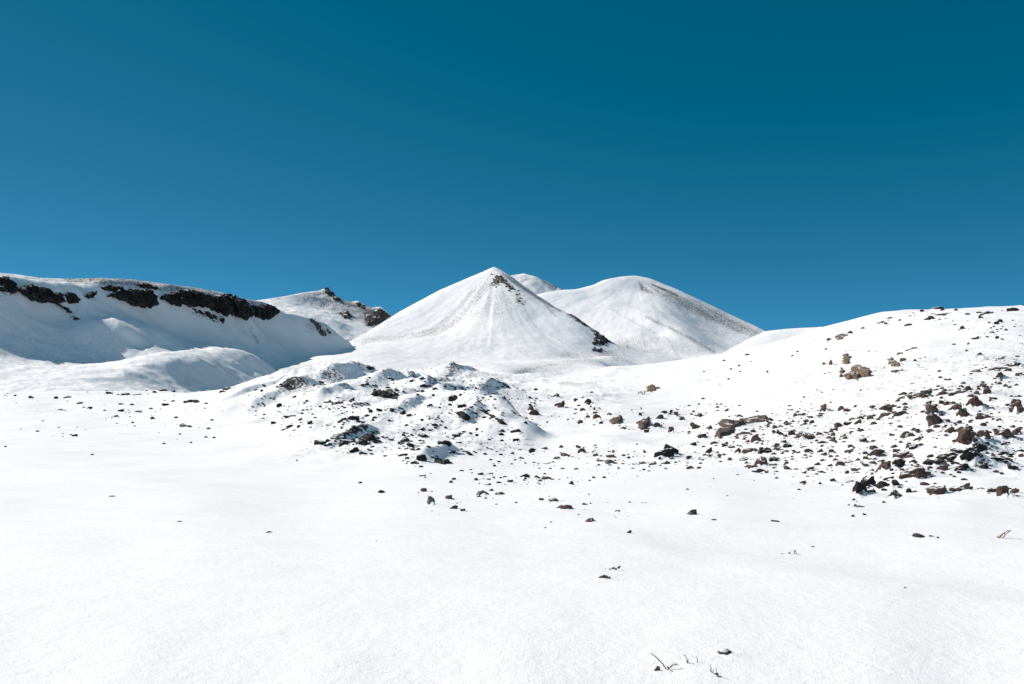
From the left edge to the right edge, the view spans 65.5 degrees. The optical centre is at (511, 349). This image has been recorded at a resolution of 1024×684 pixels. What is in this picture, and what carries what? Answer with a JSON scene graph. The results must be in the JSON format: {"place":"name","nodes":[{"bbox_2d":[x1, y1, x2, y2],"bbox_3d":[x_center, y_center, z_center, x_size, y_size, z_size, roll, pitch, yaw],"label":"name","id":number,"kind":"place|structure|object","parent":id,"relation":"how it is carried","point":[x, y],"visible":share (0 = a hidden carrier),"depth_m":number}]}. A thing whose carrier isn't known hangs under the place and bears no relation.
{"place":"outdoors","nodes":[
{"label":"outdoors","id":0,"kind":"place"},
{"bbox_2d":[0,273,352,393],"bbox_3d":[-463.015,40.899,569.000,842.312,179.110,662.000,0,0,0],"label":"ridge","id":1,"kind":"structure","parent":0,"point":[104,342],"depth_m":441.62},
{"bbox_2d":[0,276,18,293],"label":"cliff","id":2,"kind":"structure","parent":1,"relation":"on","point":[8,284],"depth_m":426.68},
{"bbox_2d":[18,283,66,303],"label":"cliff","id":3,"kind":"structure","parent":1,"relation":"on","point":[33,292],"depth_m":439.57},
{"bbox_2d":[54,303,79,319],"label":"rock outcrop","id":4,"kind":"object","parent":1,"relation":"on","point":[68,311],"visible":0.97,"depth_m":452.28},
{"bbox_2d":[64,292,80,303],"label":"cliff","id":5,"kind":"structure","parent":1,"relation":"on","point":[71,298],"depth_m":459.86},
{"bbox_2d":[84,291,96,298],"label":"cliff","id":6,"kind":"structure","parent":1,"relation":"on","point":[90,294],"depth_m":472.99},
{"bbox_2d":[101,284,123,291],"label":"cliff","id":7,"kind":"structure","parent":1,"relation":"on","point":[109,287],"depth_m":491.09},
{"bbox_2d":[107,288,159,308],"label":"cliff","id":8,"kind":"structure","parent":1,"relation":"on","point":[142,298],"depth_m":500.72},
{"bbox_2d":[136,282,157,289],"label":"cliff","id":9,"kind":"structure","parent":1,"relation":"on","point":[147,285],"depth_m":522.43},
{"bbox_2d":[160,289,255,320],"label":"cliff","id":10,"kind":"structure","parent":1,"relation":"on","point":[225,304],"depth_m":573.00},
{"bbox_2d":[192,308,224,322],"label":"rock outcrop","id":11,"kind":"object","parent":1,"relation":"on","point":[210,316],"visible":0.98,"depth_m":563.34},
{"bbox_2d":[254,303,279,319],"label":"cliff","id":12,"kind":"structure","parent":1,"relation":"on","point":[266,311],"depth_m":635.82},
{"bbox_2d":[308,318,330,335],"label":"rock outcrop","id":13,"kind":"object","parent":1,"relation":"on","point":[318,327],"visible":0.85,"depth_m":709.14},
{"bbox_2d":[256,289,391,341],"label":"mountain","id":14,"kind":"structure","parent":0,"point":[322,306],"depth_m":967.89},
{"bbox_2d":[324,287,341,300],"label":"crag","id":15,"kind":"structure","parent":14,"relation":"on","point":[330,293],"depth_m":1032.67},
{"bbox_2d":[339,311,351,320],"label":"crag","id":16,"kind":"structure","parent":14,"relation":"on","point":[346,314],"depth_m":981.12},
{"bbox_2d":[356,302,365,308],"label":"crag","id":17,"kind":"structure","parent":14,"relation":"on","point":[359,304],"depth_m":1025.24},
{"bbox_2d":[364,308,389,326],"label":"crag","id":18,"kind":"structure","parent":14,"relation":"on","point":[379,315],"depth_m":1000.23},
{"bbox_2d":[275,267,681,373],"bbox_3d":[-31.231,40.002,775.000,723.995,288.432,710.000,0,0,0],"label":"mountain","id":19,"kind":"structure","parent":0,"point":[480,322],"depth_m":813.72},
{"bbox_2d":[491,279,498,287],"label":"rock outcrop","id":20,"kind":"object","parent":19,"relation":"on","point":[495,281],"visible":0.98,"depth_m":954.12},
{"bbox_2d":[491,274,525,304],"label":"rock outcrop","id":21,"kind":"object","parent":19,"relation":"on","point":[500,279],"visible":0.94,"depth_m":949.81},
{"bbox_2d":[568,313,593,331],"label":"rock outcrop","id":22,"kind":"object","parent":19,"relation":"on","point":[579,320],"visible":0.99,"depth_m":872.93},
{"bbox_2d":[591,330,612,351],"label":"rock outcrop","id":23,"kind":"object","parent":19,"relation":"on","point":[601,339],"visible":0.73,"depth_m":834.80},
{"bbox_2d":[0,305,1023,683],"bbox_3d":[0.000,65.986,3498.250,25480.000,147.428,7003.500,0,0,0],"label":"ground","id":24,"kind":"structure","parent":0,"point":[112,571],"depth_m":11.08},
{"bbox_2d":[183,399,198,402],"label":"rock","id":25,"kind":"object","parent":24,"relation":"on","point":[189,400],"visible":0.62,"depth_m":124.92},
{"bbox_2d":[313,440,325,444],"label":"rock","id":26,"kind":"object","parent":24,"relation":"on","point":[316,442],"visible":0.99,"depth_m":35.89},
{"bbox_2d":[325,401,342,407],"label":"rock outcrop","id":27,"kind":"object","parent":24,"relation":"on","point":[340,402],"visible":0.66,"depth_m":70.69},
{"bbox_2d":[330,433,344,438],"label":"boulder","id":28,"kind":"object","parent":24,"relation":"on","point":[338,436],"visible":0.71,"depth_m":36.40},
{"bbox_2d":[340,439,354,445],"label":"boulder","id":29,"kind":"object","parent":24,"relation":"on","point":[342,442],"visible":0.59,"depth_m":35.75},
{"bbox_2d":[347,416,359,419],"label":"boulder","id":30,"kind":"object","parent":24,"relation":"on","point":[352,418],"visible":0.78,"depth_m":45.53},
{"bbox_2d":[349,446,358,452],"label":"boulder","id":31,"kind":"object","parent":24,"relation":"on","point":[352,449],"visible":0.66,"depth_m":32.41},
{"bbox_2d":[355,438,366,444],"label":"rock","id":32,"kind":"object","parent":24,"relation":"on","point":[360,441],"visible":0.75,"depth_m":35.50},
{"bbox_2d":[358,433,378,439],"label":"boulder","id":33,"kind":"object","parent":24,"relation":"on","point":[366,436],"visible":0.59,"depth_m":36.89},
{"bbox_2d":[365,365,374,369],"bbox_3d":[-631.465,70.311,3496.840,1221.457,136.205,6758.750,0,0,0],"label":"rock outcrop","id":34,"kind":"object","parent":24,"relation":"on","point":[368,367],"visible":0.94,"depth_m":119.33},
{"bbox_2d":[371,388,398,400],"bbox_3d":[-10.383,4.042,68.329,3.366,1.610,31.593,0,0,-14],"label":"rock outcrop","id":35,"kind":"object","parent":24,"relation":"on","point":[388,393],"visible":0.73,"depth_m":74.19},
{"bbox_2d":[397,436,409,444],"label":"boulder","id":36,"kind":"object","parent":24,"relation":"on","point":[402,441],"visible":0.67,"depth_m":34.58},
{"bbox_2d":[415,454,426,460],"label":"boulder","id":37,"kind":"object","parent":24,"relation":"on","point":[421,457],"visible":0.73,"depth_m":28.20},
{"bbox_2d":[427,496,434,504],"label":"boulder","id":38,"kind":"object","parent":24,"relation":"on","point":[430,499],"visible":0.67,"depth_m":14.82},
{"bbox_2d":[434,458,452,464],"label":"rock outcrop","id":39,"kind":"object","parent":24,"relation":"on","point":[444,461],"visible":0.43,"depth_m":28.29},
{"bbox_2d":[437,440,451,446],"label":"boulder","id":40,"kind":"object","parent":24,"relation":"on","point":[448,443],"visible":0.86,"depth_m":31.37},
{"bbox_2d":[448,394,457,400],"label":"boulder","id":41,"kind":"object","parent":24,"relation":"on","point":[451,398],"visible":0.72,"depth_m":52.97},
{"bbox_2d":[454,411,471,420],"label":"rock outcrop","id":42,"kind":"object","parent":24,"relation":"on","point":[463,415],"visible":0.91,"depth_m":45.27},
{"bbox_2d":[476,490,489,495],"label":"boulder","id":43,"kind":"object","parent":24,"relation":"on","point":[479,493],"visible":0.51,"depth_m":17.48},
{"bbox_2d":[480,409,506,424],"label":"rock outcrop","id":44,"kind":"object","parent":24,"relation":"on","point":[500,421],"visible":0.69,"depth_m":44.40},
{"bbox_2d":[4,305,1023,587],"bbox_3d":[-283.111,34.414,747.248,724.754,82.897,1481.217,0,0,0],"label":"rubble","id":45,"kind":"object","parent":24,"relation":"on","point":[396,389],"visible":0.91,"depth_m":40.94},
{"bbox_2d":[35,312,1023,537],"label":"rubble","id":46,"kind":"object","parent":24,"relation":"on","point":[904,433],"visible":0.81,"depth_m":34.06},
{"bbox_2d":[529,410,539,414],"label":"boulder","id":47,"kind":"object","parent":24,"relation":"on","point":[532,412],"visible":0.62,"depth_m":58.65},
{"bbox_2d":[557,505,572,508],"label":"boulder","id":48,"kind":"object","parent":24,"relation":"on","point":[564,506],"visible":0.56,"depth_m":13.92},
{"bbox_2d":[609,415,622,423],"bbox_3d":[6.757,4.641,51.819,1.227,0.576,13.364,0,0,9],"label":"rock outcrop","id":49,"kind":"object","parent":24,"relation":"on","point":[617,420],"visible":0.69,"depth_m":50.58},
{"bbox_2d":[636,417,649,429],"bbox_3d":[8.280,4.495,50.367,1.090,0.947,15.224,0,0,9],"label":"rock outcrop","id":50,"kind":"object","parent":24,"relation":"on","point":[644,423],"visible":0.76,"depth_m":44.97},
{"bbox_2d":[646,384,659,391],"bbox_3d":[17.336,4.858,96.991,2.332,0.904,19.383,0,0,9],"label":"rock outcrop","id":51,"kind":"object","parent":24,"relation":"on","point":[651,387],"visible":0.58,"depth_m":99.92},
{"bbox_2d":[653,448,674,457],"bbox_3d":[5.402,3.758,28.281,0.765,0.561,0.442,0,0,9],"label":"boulder","id":52,"kind":"object","parent":24,"relation":"on","point":[668,452],"visible":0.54,"depth_m":28.17},
{"bbox_2d":[664,444,678,452],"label":"boulder","id":53,"kind":"object","parent":24,"relation":"on","point":[666,446],"visible":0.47,"depth_m":29.34},
{"bbox_2d":[687,509,696,514],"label":"rock","id":54,"kind":"object","parent":24,"relation":"on","point":[692,512],"visible":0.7,"depth_m":12.84},
{"bbox_2d":[691,424,700,428],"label":"rock","id":55,"kind":"object","parent":24,"relation":"on","point":[694,426],"visible":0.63,"depth_m":42.72},
{"bbox_2d":[717,648,731,653],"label":"boulder","id":56,"kind":"object","parent":24,"relation":"on","point":[725,651],"visible":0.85,"depth_m":4.48},
{"bbox_2d":[715,415,767,438],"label":"rock outcrop","id":57,"kind":"object","parent":24,"relation":"on","point":[727,427],"visible":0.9,"depth_m":41.83},
{"bbox_2d":[739,456,748,460],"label":"rock","id":58,"kind":"object","parent":24,"relation":"on","point":[743,458],"visible":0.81,"depth_m":26.29},
{"bbox_2d":[742,448,756,453],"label":"boulder","id":59,"kind":"object","parent":24,"relation":"on","point":[747,450],"visible":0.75,"depth_m":28.43},
{"bbox_2d":[750,434,760,442],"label":"boulder","id":60,"kind":"object","parent":24,"relation":"on","point":[756,437],"visible":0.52,"depth_m":32.97},
{"bbox_2d":[754,469,765,472],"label":"rock","id":61,"kind":"object","parent":24,"relation":"on","point":[758,470],"visible":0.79,"depth_m":22.70},
{"bbox_2d":[754,456,766,465],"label":"boulder","id":62,"kind":"object","parent":24,"relation":"on","point":[761,460],"visible":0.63,"depth_m":24.85},
{"bbox_2d":[759,447,771,453],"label":"boulder","id":63,"kind":"object","parent":24,"relation":"on","point":[766,450],"visible":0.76,"depth_m":27.95},
{"bbox_2d":[796,431,814,438],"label":"boulder","id":64,"kind":"object","parent":24,"relation":"on","point":[807,435],"visible":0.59,"depth_m":34.25},
{"bbox_2d":[835,333,847,339],"bbox_3d":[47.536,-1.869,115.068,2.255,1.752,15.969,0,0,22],"label":"rock outcrop","id":65,"kind":"object","parent":24,"relation":"on","point":[839,336],"visible":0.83,"depth_m":112.08},
{"bbox_2d":[842,353,851,363],"bbox_3d":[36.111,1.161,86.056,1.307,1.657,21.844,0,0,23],"label":"rock outcrop","id":66,"kind":"object","parent":24,"relation":"on","point":[846,358],"visible":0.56,"depth_m":84.46},
{"bbox_2d":[839,364,871,380],"bbox_3d":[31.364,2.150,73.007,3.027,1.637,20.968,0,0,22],"label":"rock outcrop","id":67,"kind":"object","parent":24,"relation":"on","point":[858,371],"visible":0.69,"depth_m":68.12},
{"bbox_2d":[850,414,864,419],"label":"rock","id":68,"kind":"object","parent":24,"relation":"on","point":[857,416],"visible":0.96,"depth_m":38.98},
{"bbox_2d":[852,481,868,493],"bbox_3d":[7.102,2.882,16.210,0.320,0.425,0.230,0,0,-8],"label":"boulder","id":69,"kind":"object","parent":24,"relation":"on","point":[858,487],"visible":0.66,"depth_m":16.17},
{"bbox_2d":[860,475,875,485],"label":"boulder","id":70,"kind":"object","parent":24,"relation":"on","point":[866,481],"visible":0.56,"depth_m":17.95},
{"bbox_2d":[866,449,884,456],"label":"boulder","id":71,"kind":"object","parent":24,"relation":"on","point":[874,452],"visible":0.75,"depth_m":23.83},
{"bbox_2d":[875,461,890,472],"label":"boulder","id":72,"kind":"object","parent":24,"relation":"on","point":[885,465],"visible":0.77,"depth_m":20.61},
{"bbox_2d":[877,481,889,488],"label":"boulder","id":73,"kind":"object","parent":24,"relation":"on","point":[881,484],"visible":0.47,"depth_m":17.31},
{"bbox_2d":[878,412,891,418],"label":"rock","id":74,"kind":"object","parent":24,"relation":"on","point":[884,414],"visible":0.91,"depth_m":37.25},
{"bbox_2d":[881,405,892,409],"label":"boulder","id":75,"kind":"object","parent":24,"relation":"on","point":[886,407],"visible":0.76,"depth_m":40.98},
{"bbox_2d":[887,357,899,366],"bbox_3d":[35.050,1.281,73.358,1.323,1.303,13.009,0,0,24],"label":"rock outcrop","id":76,"kind":"object","parent":24,"relation":"on","point":[894,363],"visible":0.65,"depth_m":69.68},
{"bbox_2d":[885,489,902,497],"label":"boulder","id":77,"kind":"object","parent":24,"relation":"on","point":[895,493],"visible":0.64,"depth_m":15.51},
{"bbox_2d":[891,479,899,485],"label":"rock","id":78,"kind":"object","parent":24,"relation":"on","point":[895,482],"visible":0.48,"depth_m":17.30},
{"bbox_2d":[892,458,905,467],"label":"boulder","id":79,"kind":"object","parent":24,"relation":"on","point":[900,462],"visible":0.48,"depth_m":20.53},
{"bbox_2d":[892,410,906,416],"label":"boulder","id":80,"kind":"object","parent":24,"relation":"on","point":[899,413],"visible":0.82,"depth_m":36.52},
{"bbox_2d":[893,450,908,457],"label":"boulder","id":81,"kind":"object","parent":24,"relation":"on","point":[900,454],"visible":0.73,"depth_m":23.30},
{"bbox_2d":[898,467,926,478],"bbox_3d":[9.496,3.006,18.907,0.668,0.448,0.382,0,0,12],"label":"boulder","id":82,"kind":"object","parent":24,"relation":"on","point":[911,472],"visible":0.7,"depth_m":18.80},
{"bbox_2d":[908,444,917,449],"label":"rock","id":83,"kind":"object","parent":24,"relation":"on","point":[912,446],"visible":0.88,"depth_m":24.31},
{"bbox_2d":[910,392,923,398],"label":"boulder","id":84,"kind":"object","parent":24,"relation":"on","point":[916,395],"visible":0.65,"depth_m":45.30},
{"bbox_2d":[912,533,924,536],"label":"rock","id":85,"kind":"object","parent":24,"relation":"on","point":[916,535],"visible":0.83,"depth_m":10.30},
{"bbox_2d":[920,389,932,393],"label":"rock","id":86,"kind":"object","parent":24,"relation":"on","point":[928,391],"visible":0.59,"depth_m":46.76},
{"bbox_2d":[922,459,934,464],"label":"rock","id":87,"kind":"object","parent":24,"relation":"on","point":[927,462],"visible":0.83,"depth_m":20.48},
{"bbox_2d":[925,403,938,412],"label":"boulder","id":88,"kind":"object","parent":24,"relation":"on","point":[931,408],"visible":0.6,"depth_m":35.55},
{"bbox_2d":[926,413,942,425],"bbox_3d":[16.583,2.830,31.162,0.569,0.897,0.449,-35,0,0],"label":"boulder","id":89,"kind":"object","parent":24,"relation":"on","point":[932,419],"visible":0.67,"depth_m":31.03},
{"bbox_2d":[926,485,947,494],"bbox_3d":[8.491,2.849,15.904,0.424,0.262,0.242,-8,0,0],"label":"boulder","id":90,"kind":"object","parent":24,"relation":"on","point":[937,490],"visible":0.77,"depth_m":15.84},
{"bbox_2d":[936,465,947,470],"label":"rock","id":91,"kind":"object","parent":24,"relation":"on","point":[943,467],"visible":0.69,"depth_m":19.84},
{"bbox_2d":[935,451,957,459],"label":"boulder","id":92,"kind":"object","parent":24,"relation":"on","point":[950,455],"visible":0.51,"depth_m":20.66},
{"bbox_2d":[944,426,954,432],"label":"rock","id":93,"kind":"object","parent":24,"relation":"on","point":[951,429],"visible":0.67,"depth_m":28.75},
{"bbox_2d":[948,404,961,410],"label":"boulder","id":94,"kind":"object","parent":24,"relation":"on","point":[956,406],"visible":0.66,"depth_m":35.61},
{"bbox_2d":[953,390,965,393],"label":"rock","id":95,"kind":"object","parent":24,"relation":"on","point":[959,391],"visible":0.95,"depth_m":43.14},
{"bbox_2d":[952,465,969,469],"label":"rock","id":96,"kind":"object","parent":24,"relation":"on","point":[962,467],"visible":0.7,"depth_m":19.83},
{"bbox_2d":[952,482,972,491],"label":"boulder","id":97,"kind":"object","parent":24,"relation":"on","point":[960,487],"visible":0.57,"depth_m":16.23},
{"bbox_2d":[956,408,969,416],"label":"boulder","id":98,"kind":"object","parent":24,"relation":"on","point":[962,412],"visible":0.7,"depth_m":33.87},
{"bbox_2d":[956,428,980,444],"bbox_3d":[13.238,2.647,22.957,0.644,0.896,0.448,-30,0,0],"label":"boulder","id":99,"kind":"object","parent":24,"relation":"on","point":[964,435],"visible":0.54,"depth_m":22.88},
{"bbox_2d":[959,447,979,461],"bbox_3d":[11.821,2.808,20.467,0.630,0.629,0.377,0,0,-22],"label":"boulder","id":100,"kind":"object","parent":24,"relation":"on","point":[968,455],"visible":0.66,"depth_m":20.39},
{"bbox_2d":[966,395,983,406],"bbox_3d":[20.841,2.543,35.757,0.896,1.030,0.440,0,0,22],"label":"boulder","id":101,"kind":"object","parent":24,"relation":"on","point":[974,400],"visible":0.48,"depth_m":35.68},
{"bbox_2d":[974,443,987,451],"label":"rock","id":102,"kind":"object","parent":24,"relation":"on","point":[980,447],"visible":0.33,"depth_m":22.28},
{"bbox_2d":[975,412,991,418],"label":"boulder","id":103,"kind":"object","parent":24,"relation":"on","point":[979,415],"visible":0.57,"depth_m":32.84},
{"bbox_2d":[977,430,990,438],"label":"rock","id":104,"kind":"object","parent":24,"relation":"on","point":[980,433],"visible":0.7,"depth_m":24.08},
{"bbox_2d":[982,388,991,393],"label":"rock","id":105,"kind":"object","parent":24,"relation":"on","point":[986,391],"visible":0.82,"depth_m":42.46},
{"bbox_2d":[987,487,996,492],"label":"rock","id":106,"kind":"object","parent":24,"relation":"on","point":[992,489],"visible":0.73,"depth_m":15.72},
{"bbox_2d":[989,367,1006,370],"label":"rock","id":107,"kind":"object","parent":24,"relation":"on","point":[994,368],"visible":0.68,"depth_m":59.23},
{"bbox_2d":[990,457,1008,463],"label":"boulder","id":108,"kind":"object","parent":24,"relation":"on","point":[997,459],"visible":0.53,"depth_m":20.28},
{"bbox_2d":[996,485,1008,495],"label":"boulder","id":109,"kind":"object","parent":24,"relation":"on","point":[1001,490],"visible":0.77,"depth_m":15.21},
{"bbox_2d":[995,428,1015,437],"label":"boulder","id":110,"kind":"object","parent":24,"relation":"on","point":[1006,433],"visible":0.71,"depth_m":25.38},
{"bbox_2d":[997,449,1017,454],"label":"boulder","id":111,"kind":"object","parent":24,"relation":"on","point":[1008,451],"visible":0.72,"depth_m":21.88},
{"bbox_2d":[1006,307,1018,311],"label":"rock","id":112,"kind":"object","parent":24,"relation":"on","point":[1011,309],"visible":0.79,"depth_m":110.88},
{"bbox_2d":[1005,361,1020,366],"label":"boulder","id":113,"kind":"object","parent":24,"relation":"on","point":[1013,363],"visible":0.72,"depth_m":59.72},
{"bbox_2d":[1008,465,1017,468],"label":"rock","id":114,"kind":"object","parent":24,"relation":"on","point":[1012,467],"visible":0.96,"depth_m":19.89},
{"bbox_2d":[1009,488,1018,492],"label":"rock","id":115,"kind":"object","parent":24,"relation":"on","point":[1015,490],"visible":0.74,"depth_m":15.57},
{"bbox_2d":[1009,399,1022,412],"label":"boulder","id":116,"kind":"object","parent":24,"relation":"on","point":[1017,403],"visible":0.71,"depth_m":33.73},
{"bbox_2d":[0,0,1023,330],"label":"sky","id":117,"kind":"structure","parent":0,"point":[770,164]},
{"bbox_2d":[511,274,562,294],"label":"mountain","id":118,"kind":"structure","parent":0,"point":[535,285],"depth_m":1254.41},
{"bbox_2d":[537,276,764,358],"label":"mountain","id":119,"kind":"structure","parent":0,"point":[642,314],"depth_m":1059.99},
{"bbox_2d":[724,327,820,352],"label":"hill","id":120,"kind":"structure","parent":0,"point":[766,337],"depth_m":599.19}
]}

